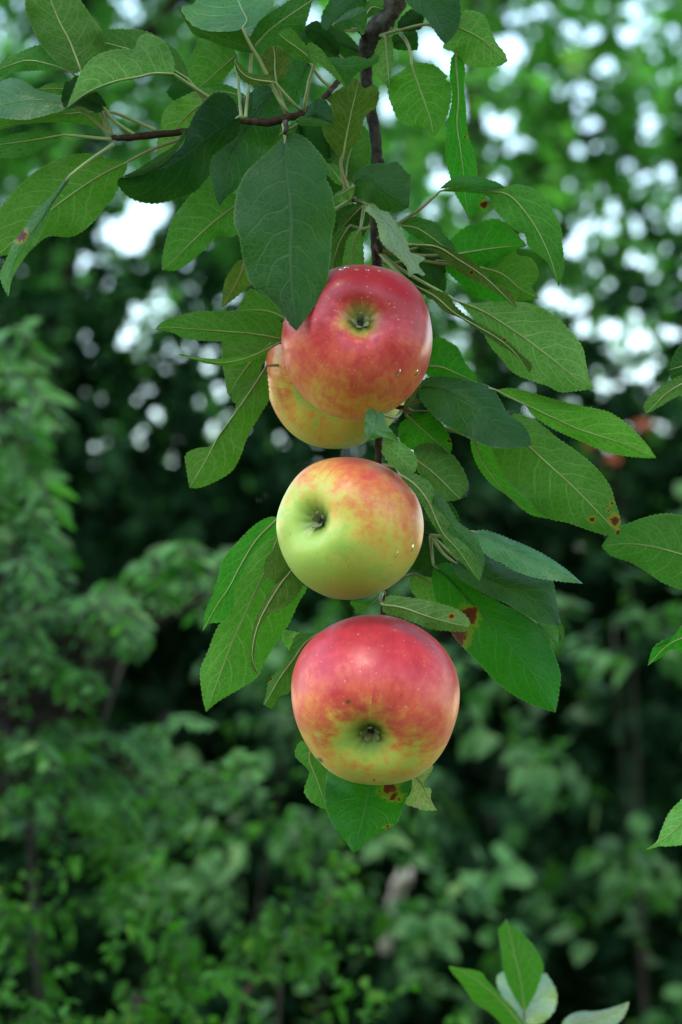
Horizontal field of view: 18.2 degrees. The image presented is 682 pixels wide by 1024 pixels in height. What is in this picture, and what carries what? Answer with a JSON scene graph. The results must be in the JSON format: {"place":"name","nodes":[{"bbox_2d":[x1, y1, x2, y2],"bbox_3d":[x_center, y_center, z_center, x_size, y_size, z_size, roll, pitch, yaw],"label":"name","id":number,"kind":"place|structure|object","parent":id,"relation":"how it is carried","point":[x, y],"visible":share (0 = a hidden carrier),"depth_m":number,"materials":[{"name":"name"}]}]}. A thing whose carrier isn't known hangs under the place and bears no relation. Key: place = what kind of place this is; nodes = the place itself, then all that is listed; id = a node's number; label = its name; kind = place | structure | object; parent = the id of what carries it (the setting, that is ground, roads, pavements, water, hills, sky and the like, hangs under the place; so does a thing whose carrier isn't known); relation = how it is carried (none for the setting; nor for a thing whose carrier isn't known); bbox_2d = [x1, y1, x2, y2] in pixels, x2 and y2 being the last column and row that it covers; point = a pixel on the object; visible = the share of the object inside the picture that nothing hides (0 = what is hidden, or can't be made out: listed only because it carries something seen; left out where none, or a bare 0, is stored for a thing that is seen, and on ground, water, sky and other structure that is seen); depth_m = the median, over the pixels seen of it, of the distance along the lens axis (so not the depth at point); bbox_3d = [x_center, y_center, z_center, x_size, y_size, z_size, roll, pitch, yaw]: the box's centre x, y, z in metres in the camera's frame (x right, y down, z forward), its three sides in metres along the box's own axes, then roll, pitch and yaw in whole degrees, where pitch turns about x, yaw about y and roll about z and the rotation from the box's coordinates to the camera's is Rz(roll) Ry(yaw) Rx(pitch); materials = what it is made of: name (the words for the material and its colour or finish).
{"place":"outdoors","nodes":[
{"label":"outdoors","id":0,"kind":"place"},
{"bbox_2d":[0,0,681,493],"label":"sky","id":1,"kind":"structure","parent":0,"point":[130,235],"materials":[{"name":"white"}]},
{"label":"ground","id":2,"kind":"structure","parent":0,"visible":0},
{"bbox_2d":[0,317,234,731],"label":"drooping sapling","id":3,"kind":"object","parent":2,"relation":"on","point":[171,590],"visible":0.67,"depth_m":2.21,"materials":[{"name":"green plant"}]},
{"bbox_2d":[0,508,264,1023],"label":"feathery shrub","id":4,"kind":"object","parent":2,"relation":"on","point":[106,622],"visible":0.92,"depth_m":2.05,"materials":[{"name":"green plant"}]},
{"bbox_2d":[224,886,340,1023],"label":"dead branch","id":5,"kind":"object","parent":4,"relation":"attached to","point":[251,984],"visible":0.28,"depth_m":2.41,"materials":[{"name":"brown wood"}]},
{"bbox_2d":[0,706,469,1023],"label":"leaved shrub","id":6,"kind":"object","parent":2,"relation":"on","point":[309,966],"visible":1,"depth_m":1.86,"materials":[{"name":"green plant"}]},
{"bbox_2d":[0,70,503,1023],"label":"thicket","id":7,"kind":"object","parent":2,"relation":"on","point":[94,482],"visible":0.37,"depth_m":6.46,"materials":[{"name":"green plant"}]},
{"bbox_2d":[0,0,535,1017],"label":"broadleaf tree","id":8,"kind":"object","parent":2,"relation":"on","point":[148,100],"visible":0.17,"depth_m":8.41,"materials":[{"name":"green plant"}]},
{"bbox_2d":[379,867,411,953],"bbox_3d":[0.123,0.902,4.828,0.040,0.196,0.200,2,-10,-13],"label":"broken branch","id":9,"kind":"object","parent":8,"relation":"attached to","point":[400,883],"visible":0.62,"depth_m":4.79,"materials":[{"name":"grey wood"}]},
{"bbox_2d":[64,588,510,1023],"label":"mixed shrub","id":10,"kind":"object","parent":2,"relation":"on","point":[200,878],"visible":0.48,"depth_m":3.18,"materials":[{"name":"green plant"}]},
{"bbox_2d":[0,437,681,1023],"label":"distant wood","id":11,"kind":"object","parent":2,"relation":"on","point":[352,1005],"depth_m":14.09,"materials":[{"name":"green plant"}]},
{"bbox_2d":[95,109,681,1023],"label":"thicket","id":12,"kind":"object","parent":2,"relation":"on","point":[601,589],"visible":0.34,"depth_m":6.49,"materials":[{"name":"green plant"}]},
{"bbox_2d":[178,0,681,883],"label":"broadleaf tree","id":13,"kind":"object","parent":2,"relation":"on","point":[550,162],"visible":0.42,"depth_m":9.63,"materials":[{"name":"green plant"}]},
{"bbox_2d":[258,438,681,1023],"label":"broad leaved shrub","id":14,"kind":"object","parent":2,"relation":"on","point":[661,622],"visible":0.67,"depth_m":3.24,"materials":[{"name":"green plant"}]},
{"bbox_2d":[586,419,655,1015],"bbox_3d":[0.712,1.146,5.355,0.176,2.804,0.166,3,-10,-17],"label":"red leaved sapling","id":15,"kind":"object","parent":2,"relation":"on","point":[642,423],"visible":0.68,"depth_m":5.55,"materials":[{"name":"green plant"}]},
{"bbox_3d":[0.343,-0.087,0.703,2.864,3.622,2.557,0,-10,0],"label":"apple tree","id":16,"kind":"object","parent":2,"relation":"on","visible":0},
{"bbox_2d":[0,0,655,852],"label":"branch","id":17,"kind":"object","parent":16,"relation":"attached to","point":[290,224],"depth_m":0.98,"materials":[{"name":"green plant"}]},
{"bbox_2d":[265,322,404,448],"bbox_3d":[-0.001,-0.066,1.022,0.070,0.072,0.070,0,-10,0],"label":"apple","id":18,"kind":"object","parent":17,"relation":"hanging from","point":[300,417],"visible":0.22,"depth_m":1.00,"materials":[{"name":"food"}]},
{"bbox_2d":[276,457,423,599],"bbox_3d":[0.003,0.006,0.972,0.064,0.067,0.067,6,-11,-29],"label":"apple","id":19,"kind":"object","parent":17,"relation":"hanging from","point":[349,528],"visible":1,"depth_m":0.95,"materials":[{"name":"green plant"}]},
{"bbox_2d":[291,615,459,784],"bbox_3d":[0.016,0.086,0.970,0.076,0.077,0.088,0,-10,0],"label":"apple","id":20,"kind":"object","parent":17,"relation":"hanging from","point":[375,699],"visible":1,"depth_m":0.94,"materials":[{"name":"red plant"}]},
{"bbox_2d":[449,919,628,1023],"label":"apple shoot","id":21,"kind":"object","parent":16,"relation":"attached to","point":[526,988],"visible":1,"depth_m":1.20,"materials":[{"name":"green plant"}]},
{"bbox_2d":[601,345,681,849],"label":"apple shoot","id":22,"kind":"object","parent":16,"relation":"attached to","point":[651,545],"visible":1,"depth_m":1.00,"materials":[{"name":"green plant"}]}
]}

